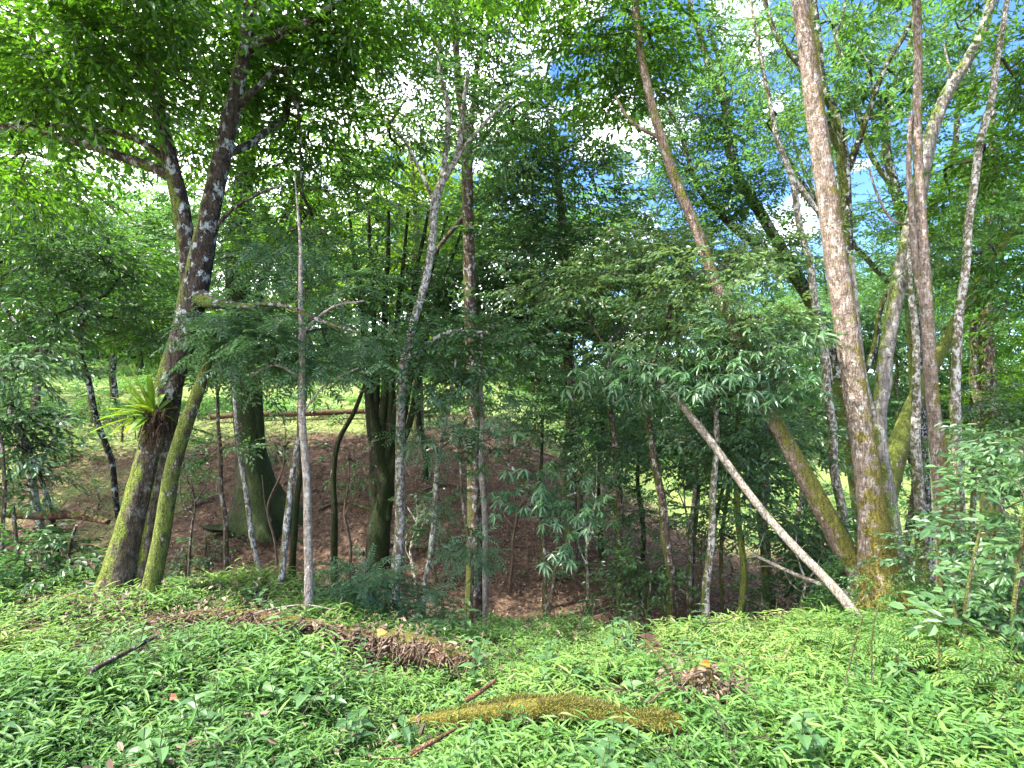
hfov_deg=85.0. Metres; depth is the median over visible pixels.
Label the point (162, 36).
lichen tree
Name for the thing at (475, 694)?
stick
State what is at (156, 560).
mossy tree
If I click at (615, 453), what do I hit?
sapling
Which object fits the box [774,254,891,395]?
forest tree
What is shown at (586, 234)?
forest tree
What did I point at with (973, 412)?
sapling
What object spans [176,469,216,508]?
seedling
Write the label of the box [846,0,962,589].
twin trunk tree
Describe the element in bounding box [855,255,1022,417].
forest tree
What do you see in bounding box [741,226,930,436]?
forest tree
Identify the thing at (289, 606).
stick
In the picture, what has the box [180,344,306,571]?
sapling
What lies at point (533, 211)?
forest tree
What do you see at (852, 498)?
sapling
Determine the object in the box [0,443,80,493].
seedling
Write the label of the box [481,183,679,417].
forest tree
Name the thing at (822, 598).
creeper
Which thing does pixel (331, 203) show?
sapling
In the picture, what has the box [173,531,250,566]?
seedling
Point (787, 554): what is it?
twiggy seedling
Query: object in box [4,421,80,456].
seedling
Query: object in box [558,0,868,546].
spreading tree
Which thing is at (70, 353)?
forest tree
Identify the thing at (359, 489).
seedling
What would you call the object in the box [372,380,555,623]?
understorey shrub
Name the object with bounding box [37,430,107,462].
seedling
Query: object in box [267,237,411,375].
forest tree
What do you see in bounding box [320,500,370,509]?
fallen branch
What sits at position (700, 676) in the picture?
rotten stump
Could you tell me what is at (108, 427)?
seedling
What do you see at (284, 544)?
sapling
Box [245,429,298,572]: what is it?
twiggy seedling
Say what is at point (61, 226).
forest tree
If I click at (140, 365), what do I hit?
forest tree
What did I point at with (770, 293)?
forest tree
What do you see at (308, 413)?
fallen log
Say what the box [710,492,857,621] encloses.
understorey shrub
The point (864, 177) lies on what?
sky
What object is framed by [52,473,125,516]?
seedling
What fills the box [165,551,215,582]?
seedling
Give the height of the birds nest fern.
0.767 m
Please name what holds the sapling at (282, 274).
on the ground at (502, 595)
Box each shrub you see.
[0,408,106,614]
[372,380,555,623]
[478,447,620,619]
[568,472,700,633]
[577,396,847,606]
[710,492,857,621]
[857,421,1023,608]
[887,424,1023,699]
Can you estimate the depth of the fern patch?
3.61 m
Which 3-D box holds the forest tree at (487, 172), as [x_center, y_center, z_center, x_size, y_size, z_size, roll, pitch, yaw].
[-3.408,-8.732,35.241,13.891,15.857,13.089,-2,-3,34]
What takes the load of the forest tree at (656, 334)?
on the ground at (502, 595)
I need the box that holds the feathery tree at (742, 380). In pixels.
[560,293,842,623]
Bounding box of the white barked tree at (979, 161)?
[877,0,1023,553]
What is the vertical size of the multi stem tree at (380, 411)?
7.734 m
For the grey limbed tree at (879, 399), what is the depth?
7.45 m
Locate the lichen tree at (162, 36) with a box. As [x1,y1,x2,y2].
[0,0,511,601]
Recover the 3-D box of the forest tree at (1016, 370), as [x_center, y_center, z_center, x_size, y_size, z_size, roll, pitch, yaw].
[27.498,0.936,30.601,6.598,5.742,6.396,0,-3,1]
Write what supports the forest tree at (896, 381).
on the ground at (502, 595)
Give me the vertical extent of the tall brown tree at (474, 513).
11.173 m
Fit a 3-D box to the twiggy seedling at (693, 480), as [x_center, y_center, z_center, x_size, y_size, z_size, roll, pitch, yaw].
[2.546,2.556,8.154,1.018,2.594,0.973,-2,-3,30]
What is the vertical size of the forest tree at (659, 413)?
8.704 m
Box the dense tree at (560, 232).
[403,1,731,568]
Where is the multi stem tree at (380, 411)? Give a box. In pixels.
[256,141,519,572]
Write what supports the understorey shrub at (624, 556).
on the ground at (502, 595)
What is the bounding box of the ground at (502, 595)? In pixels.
[0,353,1023,767]
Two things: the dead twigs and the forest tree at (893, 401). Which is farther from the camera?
the forest tree at (893, 401)
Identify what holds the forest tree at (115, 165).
on the ground at (502, 595)
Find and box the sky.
[0,0,1023,394]
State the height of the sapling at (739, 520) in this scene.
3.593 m
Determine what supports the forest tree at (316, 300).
on the ground at (502, 595)
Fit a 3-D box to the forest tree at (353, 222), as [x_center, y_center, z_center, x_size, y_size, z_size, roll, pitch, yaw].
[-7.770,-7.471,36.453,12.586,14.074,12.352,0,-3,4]
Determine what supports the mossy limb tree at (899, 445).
on the ground at (502, 595)
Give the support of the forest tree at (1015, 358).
on the ground at (502, 595)
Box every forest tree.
[0,0,258,375]
[0,99,174,276]
[0,147,144,370]
[0,216,139,377]
[16,292,137,372]
[34,168,222,375]
[40,140,225,369]
[77,168,203,354]
[91,175,226,359]
[110,168,315,377]
[149,124,437,371]
[257,212,375,351]
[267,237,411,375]
[324,143,490,333]
[343,133,579,367]
[352,60,588,370]
[369,250,490,376]
[480,155,615,301]
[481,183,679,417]
[485,257,604,396]
[489,177,634,393]
[540,290,704,446]
[541,159,784,429]
[569,262,728,447]
[615,233,773,419]
[660,310,804,435]
[684,197,821,320]
[710,293,864,455]
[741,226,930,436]
[751,0,1023,570]
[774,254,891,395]
[778,301,907,439]
[819,258,969,421]
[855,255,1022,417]
[856,224,1023,365]
[859,257,944,390]
[875,223,1023,404]
[939,352,1023,423]
[943,212,1023,367]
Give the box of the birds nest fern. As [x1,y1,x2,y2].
[88,365,177,450]
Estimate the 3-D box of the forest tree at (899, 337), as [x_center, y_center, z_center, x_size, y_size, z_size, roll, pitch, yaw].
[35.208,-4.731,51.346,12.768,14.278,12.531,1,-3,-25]
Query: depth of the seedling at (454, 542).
10.14 m
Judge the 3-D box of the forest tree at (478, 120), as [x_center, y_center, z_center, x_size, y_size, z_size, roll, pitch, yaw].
[-2.347,-7.940,30.741,12.585,15.247,13.357,-1,-3,24]
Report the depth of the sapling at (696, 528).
8.49 m
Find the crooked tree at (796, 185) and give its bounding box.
[689,0,848,582]
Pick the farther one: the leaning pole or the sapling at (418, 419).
the sapling at (418, 419)
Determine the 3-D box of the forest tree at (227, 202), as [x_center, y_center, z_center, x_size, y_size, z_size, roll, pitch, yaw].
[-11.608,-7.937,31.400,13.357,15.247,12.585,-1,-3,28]
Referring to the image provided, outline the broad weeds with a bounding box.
[0,578,1023,767]
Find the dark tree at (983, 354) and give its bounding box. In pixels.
[876,64,1023,582]
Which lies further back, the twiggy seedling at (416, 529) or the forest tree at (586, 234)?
the forest tree at (586, 234)
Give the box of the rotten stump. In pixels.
[642,650,759,714]
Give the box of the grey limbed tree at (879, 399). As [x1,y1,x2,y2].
[848,0,1020,578]
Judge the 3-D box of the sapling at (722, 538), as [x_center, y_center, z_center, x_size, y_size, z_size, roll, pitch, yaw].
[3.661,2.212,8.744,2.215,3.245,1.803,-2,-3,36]
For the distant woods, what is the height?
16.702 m
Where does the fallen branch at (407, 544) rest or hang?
on the ground at (502, 595)
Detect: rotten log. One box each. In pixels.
[11,580,161,621]
[150,581,510,690]
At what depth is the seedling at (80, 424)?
15.11 m
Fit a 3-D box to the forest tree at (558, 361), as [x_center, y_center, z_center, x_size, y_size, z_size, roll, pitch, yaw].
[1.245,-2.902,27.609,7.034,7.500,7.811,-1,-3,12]
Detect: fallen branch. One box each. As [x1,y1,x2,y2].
[185,487,224,510]
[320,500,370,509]
[358,541,460,554]
[422,482,466,490]
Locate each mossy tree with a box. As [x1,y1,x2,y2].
[141,289,311,604]
[441,0,856,581]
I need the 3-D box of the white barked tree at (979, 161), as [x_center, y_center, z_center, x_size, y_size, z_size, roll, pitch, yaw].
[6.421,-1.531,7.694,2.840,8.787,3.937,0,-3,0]
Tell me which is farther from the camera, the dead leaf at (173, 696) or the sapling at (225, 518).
the sapling at (225, 518)
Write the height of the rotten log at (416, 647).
0.535 m
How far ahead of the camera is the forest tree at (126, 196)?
44.41 m
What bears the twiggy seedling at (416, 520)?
on the ground at (502, 595)
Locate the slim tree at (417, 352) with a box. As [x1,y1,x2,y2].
[333,38,587,620]
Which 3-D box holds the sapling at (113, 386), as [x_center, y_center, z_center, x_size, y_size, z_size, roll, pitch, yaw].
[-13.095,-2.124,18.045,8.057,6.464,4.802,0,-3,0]
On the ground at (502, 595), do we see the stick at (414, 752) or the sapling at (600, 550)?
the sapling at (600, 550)
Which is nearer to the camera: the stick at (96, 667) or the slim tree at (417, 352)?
the stick at (96, 667)
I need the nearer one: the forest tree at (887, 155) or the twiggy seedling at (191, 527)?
the twiggy seedling at (191, 527)
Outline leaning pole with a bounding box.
[659,378,865,620]
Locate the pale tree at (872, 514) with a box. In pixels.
[714,0,981,619]
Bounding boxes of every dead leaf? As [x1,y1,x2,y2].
[169,693,176,699]
[377,628,386,635]
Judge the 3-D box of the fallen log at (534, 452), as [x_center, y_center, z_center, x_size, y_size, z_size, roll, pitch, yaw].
[0.830,1.333,9.715,1.915,0.782,0.200,0,-3,0]
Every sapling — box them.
[0,144,144,411]
[0,168,229,522]
[0,229,224,409]
[0,340,115,568]
[0,380,92,571]
[151,339,263,580]
[172,173,432,613]
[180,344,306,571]
[213,66,420,584]
[232,322,378,592]
[323,337,419,585]
[352,341,491,480]
[393,358,523,614]
[414,334,572,630]
[487,375,628,608]
[490,377,634,530]
[514,397,672,560]
[526,358,671,635]
[579,403,689,563]
[620,407,749,623]
[663,427,828,618]
[668,402,831,619]
[682,374,853,619]
[758,413,856,602]
[821,423,1006,584]
[926,378,1023,585]
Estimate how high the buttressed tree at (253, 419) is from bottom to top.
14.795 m
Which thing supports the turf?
on the ground at (502, 595)
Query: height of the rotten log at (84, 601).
0.391 m
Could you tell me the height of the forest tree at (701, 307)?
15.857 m
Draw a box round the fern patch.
[771,593,1023,724]
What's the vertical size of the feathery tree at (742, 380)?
4.379 m
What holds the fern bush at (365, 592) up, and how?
on the ground at (502, 595)
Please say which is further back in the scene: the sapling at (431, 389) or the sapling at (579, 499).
the sapling at (579, 499)
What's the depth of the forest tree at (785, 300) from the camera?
27.79 m
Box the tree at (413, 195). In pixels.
[283,93,538,430]
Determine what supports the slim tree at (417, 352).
on the ground at (502, 595)
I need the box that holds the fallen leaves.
[0,492,1022,767]
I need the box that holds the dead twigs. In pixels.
[3,439,1023,767]
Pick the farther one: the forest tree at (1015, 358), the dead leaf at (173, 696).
the forest tree at (1015, 358)
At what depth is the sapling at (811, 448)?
8.11 m
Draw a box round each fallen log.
[210,409,443,419]
[505,438,613,481]
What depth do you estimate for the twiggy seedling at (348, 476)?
9.11 m
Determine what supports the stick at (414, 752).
on the bamboo grass at (864, 734)
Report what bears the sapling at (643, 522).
on the ground at (502, 595)
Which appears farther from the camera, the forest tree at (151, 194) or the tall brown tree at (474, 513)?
the forest tree at (151, 194)
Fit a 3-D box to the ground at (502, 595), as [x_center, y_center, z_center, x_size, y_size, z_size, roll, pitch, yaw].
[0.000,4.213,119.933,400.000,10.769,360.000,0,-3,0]
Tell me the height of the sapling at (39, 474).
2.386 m
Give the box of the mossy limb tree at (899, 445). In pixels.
[871,167,1023,502]
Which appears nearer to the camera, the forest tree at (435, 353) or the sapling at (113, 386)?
the sapling at (113, 386)
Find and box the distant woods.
[0,293,1023,433]
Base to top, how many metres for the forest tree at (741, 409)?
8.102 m
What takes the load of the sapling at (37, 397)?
on the ground at (502, 595)
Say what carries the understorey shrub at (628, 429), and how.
on the ground at (502, 595)
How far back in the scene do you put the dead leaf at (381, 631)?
3.80 m
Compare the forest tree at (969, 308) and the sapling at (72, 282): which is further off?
the forest tree at (969, 308)
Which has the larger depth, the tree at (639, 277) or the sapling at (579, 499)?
the sapling at (579, 499)
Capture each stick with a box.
[85,634,157,674]
[224,604,332,630]
[381,727,456,758]
[464,678,496,702]
[644,639,681,681]
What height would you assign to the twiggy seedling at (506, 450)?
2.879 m
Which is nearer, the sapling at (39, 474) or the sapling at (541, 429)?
the sapling at (39, 474)
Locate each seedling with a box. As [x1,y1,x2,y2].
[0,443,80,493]
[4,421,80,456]
[25,399,139,432]
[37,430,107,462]
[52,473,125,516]
[75,404,139,444]
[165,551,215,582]
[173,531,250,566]
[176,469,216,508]
[178,434,212,579]
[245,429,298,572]
[266,442,291,465]
[287,402,338,417]
[310,436,378,580]
[336,476,368,499]
[388,487,444,612]
[404,497,488,619]
[436,529,465,558]
[489,424,544,591]
[517,554,574,589]
[571,440,628,632]
[647,470,721,622]
[713,558,759,581]
[746,513,856,610]
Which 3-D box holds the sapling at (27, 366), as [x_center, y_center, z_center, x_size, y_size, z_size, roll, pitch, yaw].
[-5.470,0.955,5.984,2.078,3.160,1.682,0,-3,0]
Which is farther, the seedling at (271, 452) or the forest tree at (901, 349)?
the forest tree at (901, 349)
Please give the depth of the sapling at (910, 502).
10.41 m
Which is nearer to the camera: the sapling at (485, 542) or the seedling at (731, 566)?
the sapling at (485, 542)
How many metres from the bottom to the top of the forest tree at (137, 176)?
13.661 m
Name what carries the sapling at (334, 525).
on the ground at (502, 595)
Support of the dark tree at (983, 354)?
on the ground at (502, 595)
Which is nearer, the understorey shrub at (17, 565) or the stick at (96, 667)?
the stick at (96, 667)
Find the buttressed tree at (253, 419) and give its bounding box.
[12,0,432,543]
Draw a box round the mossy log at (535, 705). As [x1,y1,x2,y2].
[408,691,688,738]
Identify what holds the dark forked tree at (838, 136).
on the ground at (502, 595)
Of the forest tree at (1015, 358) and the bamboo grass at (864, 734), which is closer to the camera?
the bamboo grass at (864, 734)
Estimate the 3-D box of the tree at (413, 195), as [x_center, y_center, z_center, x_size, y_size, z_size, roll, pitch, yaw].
[-2.976,-2.803,15.381,7.728,8.787,5.674,0,-3,0]
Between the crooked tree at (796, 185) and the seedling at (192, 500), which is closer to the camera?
the crooked tree at (796, 185)
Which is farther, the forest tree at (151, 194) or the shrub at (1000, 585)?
the forest tree at (151, 194)
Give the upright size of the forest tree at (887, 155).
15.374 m
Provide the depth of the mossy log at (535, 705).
2.99 m
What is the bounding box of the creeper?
[801,489,942,631]
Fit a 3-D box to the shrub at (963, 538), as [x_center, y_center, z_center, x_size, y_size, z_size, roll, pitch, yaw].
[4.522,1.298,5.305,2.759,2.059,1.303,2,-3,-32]
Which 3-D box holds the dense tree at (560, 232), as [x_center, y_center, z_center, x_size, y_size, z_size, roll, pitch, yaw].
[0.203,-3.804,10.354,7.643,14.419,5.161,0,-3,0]
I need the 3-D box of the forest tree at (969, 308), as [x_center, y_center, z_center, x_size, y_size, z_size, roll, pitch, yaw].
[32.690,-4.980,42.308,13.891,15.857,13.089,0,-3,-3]
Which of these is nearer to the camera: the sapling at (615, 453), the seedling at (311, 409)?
the sapling at (615, 453)
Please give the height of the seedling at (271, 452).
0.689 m
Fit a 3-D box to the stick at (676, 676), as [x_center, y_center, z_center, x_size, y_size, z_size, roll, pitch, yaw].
[0.943,1.731,3.535,0.028,0.098,0.748,0,-3,-2]
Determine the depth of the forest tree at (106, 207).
17.43 m
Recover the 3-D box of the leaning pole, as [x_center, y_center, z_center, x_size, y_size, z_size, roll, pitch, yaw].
[2.415,1.063,5.606,1.864,2.326,0.175,-1,-3,27]
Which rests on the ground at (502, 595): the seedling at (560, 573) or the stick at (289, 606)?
the seedling at (560, 573)
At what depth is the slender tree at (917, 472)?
7.19 m
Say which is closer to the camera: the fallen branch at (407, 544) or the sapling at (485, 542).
the sapling at (485, 542)
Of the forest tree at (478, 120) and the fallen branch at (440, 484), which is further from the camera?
the forest tree at (478, 120)
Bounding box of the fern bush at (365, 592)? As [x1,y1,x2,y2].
[297,542,463,623]
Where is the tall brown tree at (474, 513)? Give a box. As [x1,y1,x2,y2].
[271,0,633,623]
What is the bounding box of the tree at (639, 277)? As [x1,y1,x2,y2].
[491,183,869,630]
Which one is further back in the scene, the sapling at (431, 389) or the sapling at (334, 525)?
the sapling at (334, 525)
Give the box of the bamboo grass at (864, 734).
[0,557,1023,767]
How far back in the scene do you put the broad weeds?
2.99 m
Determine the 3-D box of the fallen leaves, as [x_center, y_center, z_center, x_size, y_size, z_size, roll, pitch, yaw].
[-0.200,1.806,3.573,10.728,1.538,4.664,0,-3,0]
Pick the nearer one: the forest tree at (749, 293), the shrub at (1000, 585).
the shrub at (1000, 585)
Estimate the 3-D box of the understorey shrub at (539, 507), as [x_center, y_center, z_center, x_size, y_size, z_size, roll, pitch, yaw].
[0.373,1.879,5.930,1.500,2.386,1.180,0,-3,0]
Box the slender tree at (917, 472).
[842,204,1005,593]
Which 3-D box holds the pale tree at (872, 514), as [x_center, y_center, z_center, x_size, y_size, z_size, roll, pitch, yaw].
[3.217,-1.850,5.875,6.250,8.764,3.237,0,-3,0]
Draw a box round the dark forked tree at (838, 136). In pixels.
[716,0,1022,372]
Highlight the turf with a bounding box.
[0,356,1023,545]
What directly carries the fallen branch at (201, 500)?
on the ground at (502, 595)
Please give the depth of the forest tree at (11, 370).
29.02 m
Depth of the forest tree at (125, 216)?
35.42 m
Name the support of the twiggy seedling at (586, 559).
on the ground at (502, 595)
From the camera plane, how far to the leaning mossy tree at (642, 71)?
6.19 m

